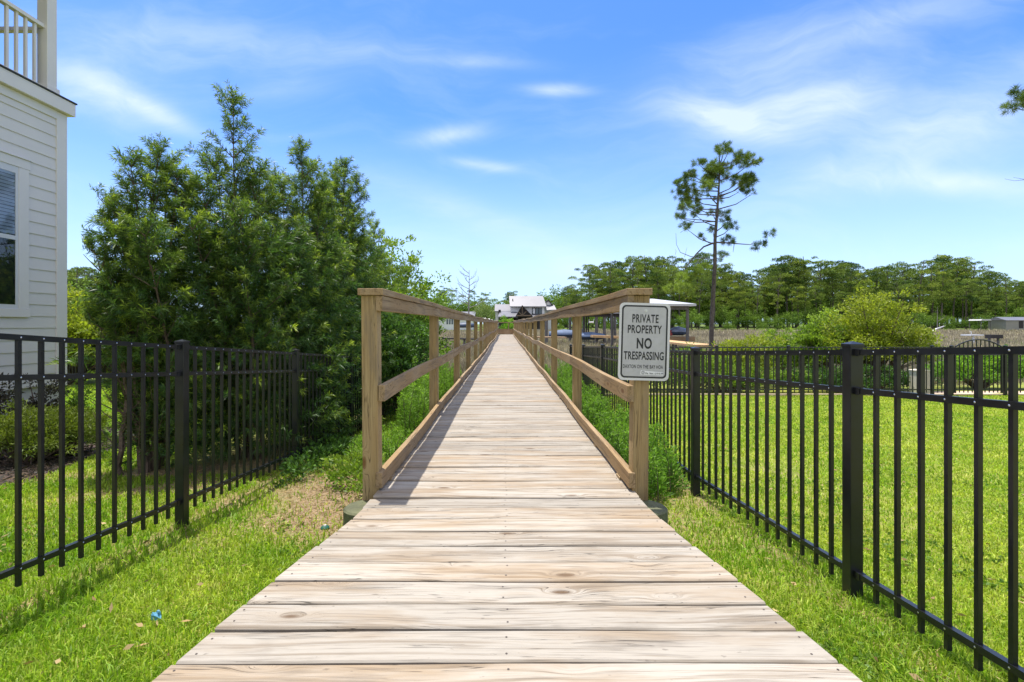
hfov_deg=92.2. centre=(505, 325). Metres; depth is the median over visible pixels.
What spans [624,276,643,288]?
pine tree
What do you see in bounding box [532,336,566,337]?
dock
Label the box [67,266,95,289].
pine tree
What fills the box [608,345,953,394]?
metal fence
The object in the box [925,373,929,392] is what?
door
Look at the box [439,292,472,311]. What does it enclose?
broadleaf tree
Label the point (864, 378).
vine thicket
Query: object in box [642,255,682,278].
pine tree
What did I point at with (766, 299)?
pine tree
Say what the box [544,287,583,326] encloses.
broadleaf tree
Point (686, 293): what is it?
pine tree
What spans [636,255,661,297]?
pine tree
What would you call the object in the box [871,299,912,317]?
broadleaf tree
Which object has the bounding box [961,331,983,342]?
floating platform
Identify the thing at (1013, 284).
pine tree
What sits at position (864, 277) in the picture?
pine tree
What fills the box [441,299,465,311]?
broadleaf tree
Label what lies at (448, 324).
waterside house
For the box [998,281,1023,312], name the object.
pine tree
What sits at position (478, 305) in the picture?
broadleaf tree
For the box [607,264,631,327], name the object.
pine tree
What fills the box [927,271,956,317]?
pine tree
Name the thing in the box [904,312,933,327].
broadleaf tree
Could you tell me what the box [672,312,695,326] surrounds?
broadleaf tree
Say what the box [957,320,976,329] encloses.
broadleaf tree
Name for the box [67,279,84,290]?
pine tree
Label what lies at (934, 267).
pine tree
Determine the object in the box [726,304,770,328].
broadleaf tree
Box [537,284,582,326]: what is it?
broadleaf tree
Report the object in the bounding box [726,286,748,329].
pine tree
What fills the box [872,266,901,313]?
pine tree
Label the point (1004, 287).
pine tree
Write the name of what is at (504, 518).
boardwalk
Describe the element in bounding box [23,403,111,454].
juniper
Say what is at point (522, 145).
sky
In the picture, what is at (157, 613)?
litter
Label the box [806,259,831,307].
pine tree
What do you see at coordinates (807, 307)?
broadleaf tree
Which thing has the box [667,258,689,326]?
pine tree
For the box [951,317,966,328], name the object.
broadleaf tree
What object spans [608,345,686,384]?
wax myrtle
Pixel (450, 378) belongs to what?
dog fennel
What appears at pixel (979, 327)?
broadleaf tree
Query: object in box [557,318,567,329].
broadleaf tree
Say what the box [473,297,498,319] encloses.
pale oak
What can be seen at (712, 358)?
wax myrtle
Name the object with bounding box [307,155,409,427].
podocarpus shrub
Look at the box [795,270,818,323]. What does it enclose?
pine tree
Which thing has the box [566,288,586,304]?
pine tree
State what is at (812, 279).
pine tree
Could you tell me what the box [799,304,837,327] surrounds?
broadleaf tree
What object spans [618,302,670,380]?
warning sign
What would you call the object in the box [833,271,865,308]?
pine tree
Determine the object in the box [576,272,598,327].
pine tree
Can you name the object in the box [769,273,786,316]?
pine tree
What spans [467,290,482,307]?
pine tree
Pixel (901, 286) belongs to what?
pine tree
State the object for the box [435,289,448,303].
pine tree
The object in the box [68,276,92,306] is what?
broadleaf tree
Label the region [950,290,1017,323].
broadleaf tree
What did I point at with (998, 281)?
pine tree
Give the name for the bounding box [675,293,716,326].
broadleaf tree
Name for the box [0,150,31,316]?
window
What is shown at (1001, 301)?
pine tree
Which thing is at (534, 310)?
window
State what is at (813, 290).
pine tree
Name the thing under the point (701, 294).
pine tree
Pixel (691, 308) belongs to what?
broadleaf tree
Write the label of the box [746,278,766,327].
pine tree
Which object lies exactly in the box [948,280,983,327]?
pine tree
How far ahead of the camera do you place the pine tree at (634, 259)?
132.18 m
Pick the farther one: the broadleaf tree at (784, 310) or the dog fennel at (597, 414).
the broadleaf tree at (784, 310)
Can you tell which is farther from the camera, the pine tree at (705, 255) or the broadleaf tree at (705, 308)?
the broadleaf tree at (705, 308)
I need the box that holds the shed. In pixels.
[988,317,1023,330]
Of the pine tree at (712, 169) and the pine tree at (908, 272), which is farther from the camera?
the pine tree at (908, 272)
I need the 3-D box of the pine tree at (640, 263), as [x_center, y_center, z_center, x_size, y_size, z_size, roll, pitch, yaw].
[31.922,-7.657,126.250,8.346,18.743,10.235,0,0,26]
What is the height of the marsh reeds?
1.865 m
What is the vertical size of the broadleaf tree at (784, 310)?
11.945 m
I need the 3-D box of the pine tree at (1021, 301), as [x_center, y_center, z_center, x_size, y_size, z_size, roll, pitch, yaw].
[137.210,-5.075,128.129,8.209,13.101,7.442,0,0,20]
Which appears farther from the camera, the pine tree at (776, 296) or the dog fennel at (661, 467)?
the pine tree at (776, 296)
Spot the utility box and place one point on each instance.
(915, 379)
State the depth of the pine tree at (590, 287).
122.84 m
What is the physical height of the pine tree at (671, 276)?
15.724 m
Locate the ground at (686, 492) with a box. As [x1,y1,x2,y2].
[0,324,1023,681]
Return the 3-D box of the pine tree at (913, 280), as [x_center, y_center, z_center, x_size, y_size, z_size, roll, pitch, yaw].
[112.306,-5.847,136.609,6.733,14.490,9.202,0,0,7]
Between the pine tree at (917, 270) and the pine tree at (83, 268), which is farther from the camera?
the pine tree at (917, 270)
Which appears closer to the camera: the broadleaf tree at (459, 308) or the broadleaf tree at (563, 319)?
the broadleaf tree at (563, 319)
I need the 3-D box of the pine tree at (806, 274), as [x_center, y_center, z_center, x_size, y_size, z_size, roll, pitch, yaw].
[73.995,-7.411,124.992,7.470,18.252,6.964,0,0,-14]
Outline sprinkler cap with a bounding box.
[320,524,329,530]
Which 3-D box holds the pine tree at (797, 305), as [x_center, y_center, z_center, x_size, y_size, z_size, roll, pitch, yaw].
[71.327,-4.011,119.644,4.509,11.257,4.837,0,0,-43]
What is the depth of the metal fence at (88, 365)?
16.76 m
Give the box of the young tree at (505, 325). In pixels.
[498,315,513,328]
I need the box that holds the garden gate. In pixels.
[954,339,1002,392]
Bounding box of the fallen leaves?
[0,422,1023,681]
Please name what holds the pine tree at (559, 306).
on the ground at (686, 492)
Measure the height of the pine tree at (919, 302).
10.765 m
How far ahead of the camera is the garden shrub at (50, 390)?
6.91 m
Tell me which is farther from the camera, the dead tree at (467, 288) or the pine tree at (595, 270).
the pine tree at (595, 270)
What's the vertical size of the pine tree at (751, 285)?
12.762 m
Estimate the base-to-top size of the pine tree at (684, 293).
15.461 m
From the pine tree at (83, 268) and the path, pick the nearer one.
the path
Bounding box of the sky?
[0,0,1023,323]
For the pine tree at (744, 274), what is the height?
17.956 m
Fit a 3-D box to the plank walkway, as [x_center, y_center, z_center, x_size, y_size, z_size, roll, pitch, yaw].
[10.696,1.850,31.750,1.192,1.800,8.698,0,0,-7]
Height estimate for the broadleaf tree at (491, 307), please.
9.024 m
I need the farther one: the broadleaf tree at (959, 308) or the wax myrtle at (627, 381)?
the broadleaf tree at (959, 308)
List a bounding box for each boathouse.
[538,312,619,342]
[611,299,695,350]
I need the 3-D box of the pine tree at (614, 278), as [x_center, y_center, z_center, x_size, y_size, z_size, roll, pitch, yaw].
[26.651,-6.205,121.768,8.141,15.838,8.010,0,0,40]
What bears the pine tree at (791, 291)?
on the ground at (686, 492)
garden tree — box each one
[67,283,169,383]
[67,345,120,371]
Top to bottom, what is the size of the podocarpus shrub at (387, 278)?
4.054 m
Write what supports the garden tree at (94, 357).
on the ground at (686, 492)
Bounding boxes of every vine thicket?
[649,358,821,392]
[751,361,943,392]
[925,344,1023,388]
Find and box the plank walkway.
[670,340,714,349]
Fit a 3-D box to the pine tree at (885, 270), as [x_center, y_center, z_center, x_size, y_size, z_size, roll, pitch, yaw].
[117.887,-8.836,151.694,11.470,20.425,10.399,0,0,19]
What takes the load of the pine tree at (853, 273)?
on the ground at (686, 492)
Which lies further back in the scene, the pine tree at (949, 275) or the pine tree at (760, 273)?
the pine tree at (760, 273)
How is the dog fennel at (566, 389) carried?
on the ground at (686, 492)
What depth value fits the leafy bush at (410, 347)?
9.05 m
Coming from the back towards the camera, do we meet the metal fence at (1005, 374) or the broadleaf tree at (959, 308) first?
the broadleaf tree at (959, 308)
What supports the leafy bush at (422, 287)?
on the ground at (686, 492)
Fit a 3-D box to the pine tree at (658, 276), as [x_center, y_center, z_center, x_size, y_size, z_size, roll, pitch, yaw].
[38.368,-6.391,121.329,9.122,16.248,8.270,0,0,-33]
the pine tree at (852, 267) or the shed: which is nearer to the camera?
the shed
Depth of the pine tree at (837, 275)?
125.83 m
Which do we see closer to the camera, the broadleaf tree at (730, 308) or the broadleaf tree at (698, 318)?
the broadleaf tree at (698, 318)
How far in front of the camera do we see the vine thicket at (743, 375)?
13.10 m
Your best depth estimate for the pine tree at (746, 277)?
143.73 m
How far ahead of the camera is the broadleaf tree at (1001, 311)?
140.10 m
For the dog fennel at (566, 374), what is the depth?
11.95 m
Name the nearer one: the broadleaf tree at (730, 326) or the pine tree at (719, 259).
the broadleaf tree at (730, 326)
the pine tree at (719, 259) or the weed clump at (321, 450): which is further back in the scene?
the pine tree at (719, 259)
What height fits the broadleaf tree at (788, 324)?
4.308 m
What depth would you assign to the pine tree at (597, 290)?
120.61 m
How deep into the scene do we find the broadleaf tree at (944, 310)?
139.12 m
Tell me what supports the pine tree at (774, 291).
on the ground at (686, 492)
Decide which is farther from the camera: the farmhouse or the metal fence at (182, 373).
the farmhouse
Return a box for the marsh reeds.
[189,328,1023,385]
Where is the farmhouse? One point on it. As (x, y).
(519, 308)
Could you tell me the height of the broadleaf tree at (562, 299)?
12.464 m
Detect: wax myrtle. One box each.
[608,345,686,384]
[673,341,733,388]
[707,331,788,387]
[753,324,820,386]
[781,306,849,379]
[812,277,946,388]
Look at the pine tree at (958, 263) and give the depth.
132.40 m
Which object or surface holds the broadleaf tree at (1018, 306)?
on the ground at (686, 492)
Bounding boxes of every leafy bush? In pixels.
[281,392,355,441]
[356,227,404,397]
[359,312,441,412]
[368,234,451,344]
[410,286,453,359]
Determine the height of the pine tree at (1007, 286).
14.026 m
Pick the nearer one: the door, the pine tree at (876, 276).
the door
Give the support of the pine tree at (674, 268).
on the ground at (686, 492)
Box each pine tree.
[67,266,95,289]
[67,266,97,288]
[67,269,93,286]
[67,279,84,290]
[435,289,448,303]
[444,288,464,302]
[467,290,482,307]
[478,292,495,303]
[502,291,517,303]
[555,293,572,307]
[559,284,579,306]
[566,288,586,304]
[568,264,598,324]
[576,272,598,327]
[577,280,607,328]
[582,263,611,327]
[590,288,605,328]
[593,266,612,296]
[595,268,628,328]
[597,260,625,295]
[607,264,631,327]
[611,258,645,287]
[622,256,664,284]
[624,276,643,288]
[626,259,657,287]
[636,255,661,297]
[639,267,677,299]
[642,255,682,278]
[649,262,669,297]
[653,258,676,299]
[659,270,679,319]
[662,140,777,355]
[663,264,701,315]
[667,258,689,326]
[672,279,702,302]
[674,266,699,303]
[677,252,719,328]
[685,252,718,327]
[687,274,711,329]
[695,262,735,290]
[700,258,725,306]
[700,271,729,328]
[715,271,731,327]
[716,263,735,303]
[726,272,746,328]
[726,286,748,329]
[728,271,755,284]
[729,270,747,293]
[730,278,764,328]
[732,285,758,327]
[743,284,760,327]
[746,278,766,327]
[748,285,773,316]
[751,267,769,319]
[755,283,775,328]
[756,264,802,326]
[758,255,812,327]
[758,273,790,308]
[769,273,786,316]
[770,267,806,327]
[782,261,814,326]
[783,256,835,323]
[788,286,810,326]
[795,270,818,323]
[799,260,850,314]
[804,285,825,313]
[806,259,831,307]
[812,263,854,328]
[822,262,857,313]
[826,260,853,297]
[830,291,852,314]
[831,263,865,305]
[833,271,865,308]
[843,269,877,293]
[849,272,874,317]
[858,265,900,299]
[867,263,904,286]
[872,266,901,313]
[880,277,916,307]
[881,261,924,303]
[888,268,915,311]
[893,278,927,313]
[899,260,934,316]
[906,268,946,325]
[907,288,934,313]
[915,258,950,328]
[920,270,960,315]
[921,255,960,276]
[925,254,955,326]
[925,265,948,327]
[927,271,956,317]
[935,263,971,326]
[944,261,1007,327]
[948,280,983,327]
[949,259,976,327]
[950,278,987,328]
[953,257,981,283]
[965,269,989,316]
[968,270,1004,328]
[973,295,1000,328]
[977,277,1016,296]
[986,289,1004,315]
[989,277,1022,313]
[992,275,1012,309]
[993,294,1015,316]
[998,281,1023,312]
[999,84,1023,180]
[1003,281,1023,311]
[1008,283,1023,305]
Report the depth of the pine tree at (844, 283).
130.08 m
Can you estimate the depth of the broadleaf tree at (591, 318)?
113.82 m
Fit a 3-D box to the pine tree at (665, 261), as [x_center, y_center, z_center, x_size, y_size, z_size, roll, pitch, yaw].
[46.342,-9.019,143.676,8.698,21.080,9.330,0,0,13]
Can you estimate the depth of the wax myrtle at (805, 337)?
14.97 m
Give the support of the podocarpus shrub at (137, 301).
on the ground at (686, 492)
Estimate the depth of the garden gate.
12.27 m
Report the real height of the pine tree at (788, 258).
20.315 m
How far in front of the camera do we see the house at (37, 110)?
7.45 m
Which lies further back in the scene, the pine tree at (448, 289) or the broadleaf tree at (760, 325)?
the pine tree at (448, 289)
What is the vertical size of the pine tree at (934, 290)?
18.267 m
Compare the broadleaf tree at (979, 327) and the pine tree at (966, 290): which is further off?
the pine tree at (966, 290)
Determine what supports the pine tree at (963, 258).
on the ground at (686, 492)
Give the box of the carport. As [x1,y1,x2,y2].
[968,319,991,330]
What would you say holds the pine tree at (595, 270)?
on the ground at (686, 492)
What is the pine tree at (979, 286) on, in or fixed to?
on the ground at (686, 492)
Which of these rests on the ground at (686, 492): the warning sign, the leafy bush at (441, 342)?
the leafy bush at (441, 342)
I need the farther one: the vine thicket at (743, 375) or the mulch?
the vine thicket at (743, 375)
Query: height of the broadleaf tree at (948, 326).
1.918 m
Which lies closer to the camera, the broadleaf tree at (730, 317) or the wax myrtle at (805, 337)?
the wax myrtle at (805, 337)
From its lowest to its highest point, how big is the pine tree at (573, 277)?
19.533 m
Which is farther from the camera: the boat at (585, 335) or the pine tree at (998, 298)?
the pine tree at (998, 298)
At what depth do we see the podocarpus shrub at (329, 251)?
6.53 m
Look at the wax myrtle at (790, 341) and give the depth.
15.21 m
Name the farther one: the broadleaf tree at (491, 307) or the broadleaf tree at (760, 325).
the broadleaf tree at (491, 307)
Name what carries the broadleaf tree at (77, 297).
on the ground at (686, 492)
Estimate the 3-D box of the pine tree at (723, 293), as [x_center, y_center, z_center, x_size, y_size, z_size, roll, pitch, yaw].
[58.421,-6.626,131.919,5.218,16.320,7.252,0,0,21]
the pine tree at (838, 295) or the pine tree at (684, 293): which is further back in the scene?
the pine tree at (684, 293)
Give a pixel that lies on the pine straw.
(272, 525)
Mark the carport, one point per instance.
(980, 320)
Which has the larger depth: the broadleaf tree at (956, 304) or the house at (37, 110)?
the broadleaf tree at (956, 304)
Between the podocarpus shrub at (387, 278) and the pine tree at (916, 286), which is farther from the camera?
the pine tree at (916, 286)
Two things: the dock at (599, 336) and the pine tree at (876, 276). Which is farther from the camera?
the pine tree at (876, 276)
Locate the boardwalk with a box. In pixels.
[152,288,861,681]
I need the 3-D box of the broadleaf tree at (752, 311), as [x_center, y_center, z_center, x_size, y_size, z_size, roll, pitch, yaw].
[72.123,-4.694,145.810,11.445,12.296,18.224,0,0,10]
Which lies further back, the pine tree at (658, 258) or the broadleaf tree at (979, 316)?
the pine tree at (658, 258)
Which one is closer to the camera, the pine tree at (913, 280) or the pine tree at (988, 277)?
the pine tree at (988, 277)
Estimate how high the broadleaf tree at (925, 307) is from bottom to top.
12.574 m
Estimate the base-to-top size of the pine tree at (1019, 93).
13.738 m
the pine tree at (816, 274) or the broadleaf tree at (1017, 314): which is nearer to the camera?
the broadleaf tree at (1017, 314)
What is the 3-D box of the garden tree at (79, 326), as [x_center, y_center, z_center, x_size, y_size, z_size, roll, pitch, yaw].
[-14.959,0.299,17.093,6.037,3.613,4.853,0,0,0]
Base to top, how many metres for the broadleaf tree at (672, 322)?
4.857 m
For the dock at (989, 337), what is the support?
on the ground at (686, 492)
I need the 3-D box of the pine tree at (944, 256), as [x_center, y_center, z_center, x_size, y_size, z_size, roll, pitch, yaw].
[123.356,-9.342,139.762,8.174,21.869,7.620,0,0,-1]
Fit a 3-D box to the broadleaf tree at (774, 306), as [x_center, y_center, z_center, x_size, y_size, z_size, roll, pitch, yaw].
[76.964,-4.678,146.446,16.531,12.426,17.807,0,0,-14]
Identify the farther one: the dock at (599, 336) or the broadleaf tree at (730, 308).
the broadleaf tree at (730, 308)
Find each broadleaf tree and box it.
[67,281,87,311]
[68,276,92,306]
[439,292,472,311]
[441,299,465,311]
[458,297,480,316]
[464,299,491,311]
[476,300,501,318]
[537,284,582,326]
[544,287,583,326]
[550,290,594,306]
[557,317,585,325]
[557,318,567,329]
[582,317,602,329]
[594,317,610,327]
[665,287,710,318]
[670,311,684,327]
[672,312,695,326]
[674,299,706,326]
[674,308,706,329]
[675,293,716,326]
[692,315,720,326]
[700,306,727,324]
[709,304,737,329]
[716,291,773,326]
[722,320,736,329]
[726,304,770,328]
[732,319,745,329]
[734,295,769,326]
[739,291,794,321]
[744,315,763,328]
[754,313,782,327]
[756,320,768,328]
[761,294,822,326]
[763,296,808,326]
[770,314,791,329]
[773,322,786,329]
[774,311,805,327]
[788,293,838,324]
[788,304,818,324]
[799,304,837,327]
[813,312,842,329]
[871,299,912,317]
[897,294,939,326]
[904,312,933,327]
[910,301,964,326]
[917,294,975,326]
[919,316,944,326]
[922,312,958,329]
[935,297,1005,327]
[943,324,955,328]
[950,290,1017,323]
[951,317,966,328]
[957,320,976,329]
[961,313,996,325]
[966,294,1022,327]
[970,321,986,328]
[973,311,1001,326]
[1000,298,1023,314]
[1003,308,1023,316]
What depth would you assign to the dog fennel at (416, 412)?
6.29 m
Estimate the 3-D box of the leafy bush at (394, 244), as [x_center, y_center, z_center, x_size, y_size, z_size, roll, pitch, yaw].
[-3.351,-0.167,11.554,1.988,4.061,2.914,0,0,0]
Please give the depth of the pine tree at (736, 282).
126.47 m
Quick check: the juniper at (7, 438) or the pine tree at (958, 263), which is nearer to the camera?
the juniper at (7, 438)
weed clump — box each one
[273,428,356,488]
[315,445,393,496]
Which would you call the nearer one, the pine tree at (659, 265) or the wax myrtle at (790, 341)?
the wax myrtle at (790, 341)
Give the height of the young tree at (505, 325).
3.662 m
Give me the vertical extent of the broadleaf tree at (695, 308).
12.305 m
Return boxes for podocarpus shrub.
[46,131,254,475]
[117,79,353,463]
[209,134,384,449]
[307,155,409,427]
[349,218,422,406]
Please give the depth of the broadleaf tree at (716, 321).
117.79 m
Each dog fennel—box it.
[341,423,413,466]
[391,374,428,441]
[402,352,448,405]
[416,350,461,392]
[545,359,571,387]
[558,377,602,415]
[582,394,628,442]
[604,420,689,502]
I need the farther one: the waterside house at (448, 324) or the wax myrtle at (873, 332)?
the waterside house at (448, 324)
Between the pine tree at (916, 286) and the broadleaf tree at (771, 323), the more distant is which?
the pine tree at (916, 286)
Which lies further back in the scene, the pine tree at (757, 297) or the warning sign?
the pine tree at (757, 297)
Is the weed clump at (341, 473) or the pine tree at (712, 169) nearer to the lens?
the weed clump at (341, 473)
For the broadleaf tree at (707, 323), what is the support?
on the ground at (686, 492)
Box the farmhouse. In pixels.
[494,296,555,330]
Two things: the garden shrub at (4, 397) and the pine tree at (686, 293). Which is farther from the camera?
the pine tree at (686, 293)
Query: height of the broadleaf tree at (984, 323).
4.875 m
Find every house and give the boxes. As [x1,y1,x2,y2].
[0,0,77,415]
[439,312,475,329]
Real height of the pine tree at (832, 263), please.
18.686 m
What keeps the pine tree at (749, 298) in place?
on the ground at (686, 492)
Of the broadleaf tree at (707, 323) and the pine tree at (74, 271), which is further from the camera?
the broadleaf tree at (707, 323)
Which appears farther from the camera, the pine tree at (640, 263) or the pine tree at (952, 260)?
the pine tree at (952, 260)
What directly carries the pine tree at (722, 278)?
on the ground at (686, 492)
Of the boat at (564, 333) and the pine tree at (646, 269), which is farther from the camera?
the pine tree at (646, 269)
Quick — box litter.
[151,610,160,620]
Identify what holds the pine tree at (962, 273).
on the ground at (686, 492)
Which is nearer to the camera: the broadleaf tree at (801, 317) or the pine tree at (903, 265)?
the broadleaf tree at (801, 317)
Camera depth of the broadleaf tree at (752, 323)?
116.12 m
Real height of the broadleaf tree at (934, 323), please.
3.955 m
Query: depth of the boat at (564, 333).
51.37 m
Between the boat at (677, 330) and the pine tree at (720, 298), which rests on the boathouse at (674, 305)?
the boat at (677, 330)
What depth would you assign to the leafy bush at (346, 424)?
6.36 m
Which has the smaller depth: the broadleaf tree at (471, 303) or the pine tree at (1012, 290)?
the pine tree at (1012, 290)
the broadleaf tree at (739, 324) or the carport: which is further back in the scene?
the broadleaf tree at (739, 324)
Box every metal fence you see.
[0,333,393,586]
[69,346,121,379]
[570,341,1023,681]
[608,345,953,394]
[1003,345,1023,395]
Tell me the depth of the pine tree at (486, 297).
177.29 m
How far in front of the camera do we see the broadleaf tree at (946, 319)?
114.10 m
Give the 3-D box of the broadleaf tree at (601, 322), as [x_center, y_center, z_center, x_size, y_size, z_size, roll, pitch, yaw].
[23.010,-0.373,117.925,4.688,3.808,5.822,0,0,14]
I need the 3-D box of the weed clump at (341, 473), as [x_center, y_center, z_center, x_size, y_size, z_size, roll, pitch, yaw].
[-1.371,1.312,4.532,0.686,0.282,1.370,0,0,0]
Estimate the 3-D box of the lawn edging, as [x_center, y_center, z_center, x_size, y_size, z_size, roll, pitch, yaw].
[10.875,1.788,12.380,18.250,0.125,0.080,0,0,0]
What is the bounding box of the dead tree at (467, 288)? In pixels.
[451,267,486,313]
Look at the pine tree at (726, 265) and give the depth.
141.88 m
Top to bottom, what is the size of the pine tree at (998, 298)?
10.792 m
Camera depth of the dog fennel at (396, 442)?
5.28 m
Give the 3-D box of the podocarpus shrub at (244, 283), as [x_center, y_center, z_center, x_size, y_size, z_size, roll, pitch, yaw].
[-3.006,-0.600,5.751,2.402,4.404,2.439,0,0,0]
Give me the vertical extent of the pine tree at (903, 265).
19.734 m
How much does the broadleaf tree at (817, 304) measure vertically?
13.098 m
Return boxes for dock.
[442,338,473,347]
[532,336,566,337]
[590,335,618,344]
[985,335,1002,344]
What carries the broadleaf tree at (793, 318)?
on the ground at (686, 492)
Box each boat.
[460,322,473,327]
[549,329,582,337]
[582,332,605,339]
[670,326,685,334]
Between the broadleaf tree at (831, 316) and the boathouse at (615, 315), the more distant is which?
the broadleaf tree at (831, 316)
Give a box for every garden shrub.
[0,372,35,446]
[22,373,74,416]
[57,368,95,440]
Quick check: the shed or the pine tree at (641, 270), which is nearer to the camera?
the shed
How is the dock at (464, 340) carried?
on the ground at (686, 492)
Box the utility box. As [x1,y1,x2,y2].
[909,369,929,393]
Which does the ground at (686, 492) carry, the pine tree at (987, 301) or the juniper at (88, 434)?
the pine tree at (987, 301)
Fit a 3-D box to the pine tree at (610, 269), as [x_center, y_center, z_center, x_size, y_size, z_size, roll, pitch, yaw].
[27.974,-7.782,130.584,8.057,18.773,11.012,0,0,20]
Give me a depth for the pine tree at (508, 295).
190.80 m
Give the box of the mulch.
[0,427,133,485]
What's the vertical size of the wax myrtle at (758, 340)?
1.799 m
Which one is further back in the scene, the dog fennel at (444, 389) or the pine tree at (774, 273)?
the pine tree at (774, 273)
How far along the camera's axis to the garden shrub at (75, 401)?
6.90 m
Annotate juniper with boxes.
[0,397,125,463]
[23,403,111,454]
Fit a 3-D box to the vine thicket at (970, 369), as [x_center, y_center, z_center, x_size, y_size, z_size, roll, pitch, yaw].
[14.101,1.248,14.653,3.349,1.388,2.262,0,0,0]
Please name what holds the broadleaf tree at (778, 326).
on the ground at (686, 492)
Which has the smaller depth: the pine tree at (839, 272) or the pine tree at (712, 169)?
the pine tree at (712, 169)
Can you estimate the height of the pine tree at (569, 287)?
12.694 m
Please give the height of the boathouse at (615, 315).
4.363 m
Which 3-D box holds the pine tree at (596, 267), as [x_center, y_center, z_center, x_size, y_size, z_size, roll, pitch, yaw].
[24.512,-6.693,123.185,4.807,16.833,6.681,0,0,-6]
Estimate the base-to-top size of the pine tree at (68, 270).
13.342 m
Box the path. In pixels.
[901,391,1023,393]
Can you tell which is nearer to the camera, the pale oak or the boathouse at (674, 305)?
the boathouse at (674, 305)
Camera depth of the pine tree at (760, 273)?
142.56 m
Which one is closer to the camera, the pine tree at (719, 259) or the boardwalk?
the boardwalk
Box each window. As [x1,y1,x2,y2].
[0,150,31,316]
[532,308,541,313]
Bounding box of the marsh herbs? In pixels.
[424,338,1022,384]
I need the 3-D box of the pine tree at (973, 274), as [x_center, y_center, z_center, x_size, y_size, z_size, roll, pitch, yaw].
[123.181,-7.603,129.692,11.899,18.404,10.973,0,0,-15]
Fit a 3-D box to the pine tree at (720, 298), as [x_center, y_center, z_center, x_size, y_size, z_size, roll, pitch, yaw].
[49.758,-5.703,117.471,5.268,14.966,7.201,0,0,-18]
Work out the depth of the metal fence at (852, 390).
2.34 m
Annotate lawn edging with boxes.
[608,394,1023,395]
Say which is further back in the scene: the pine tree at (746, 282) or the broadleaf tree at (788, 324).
the pine tree at (746, 282)
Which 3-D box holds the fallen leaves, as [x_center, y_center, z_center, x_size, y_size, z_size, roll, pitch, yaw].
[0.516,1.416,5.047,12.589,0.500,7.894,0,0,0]

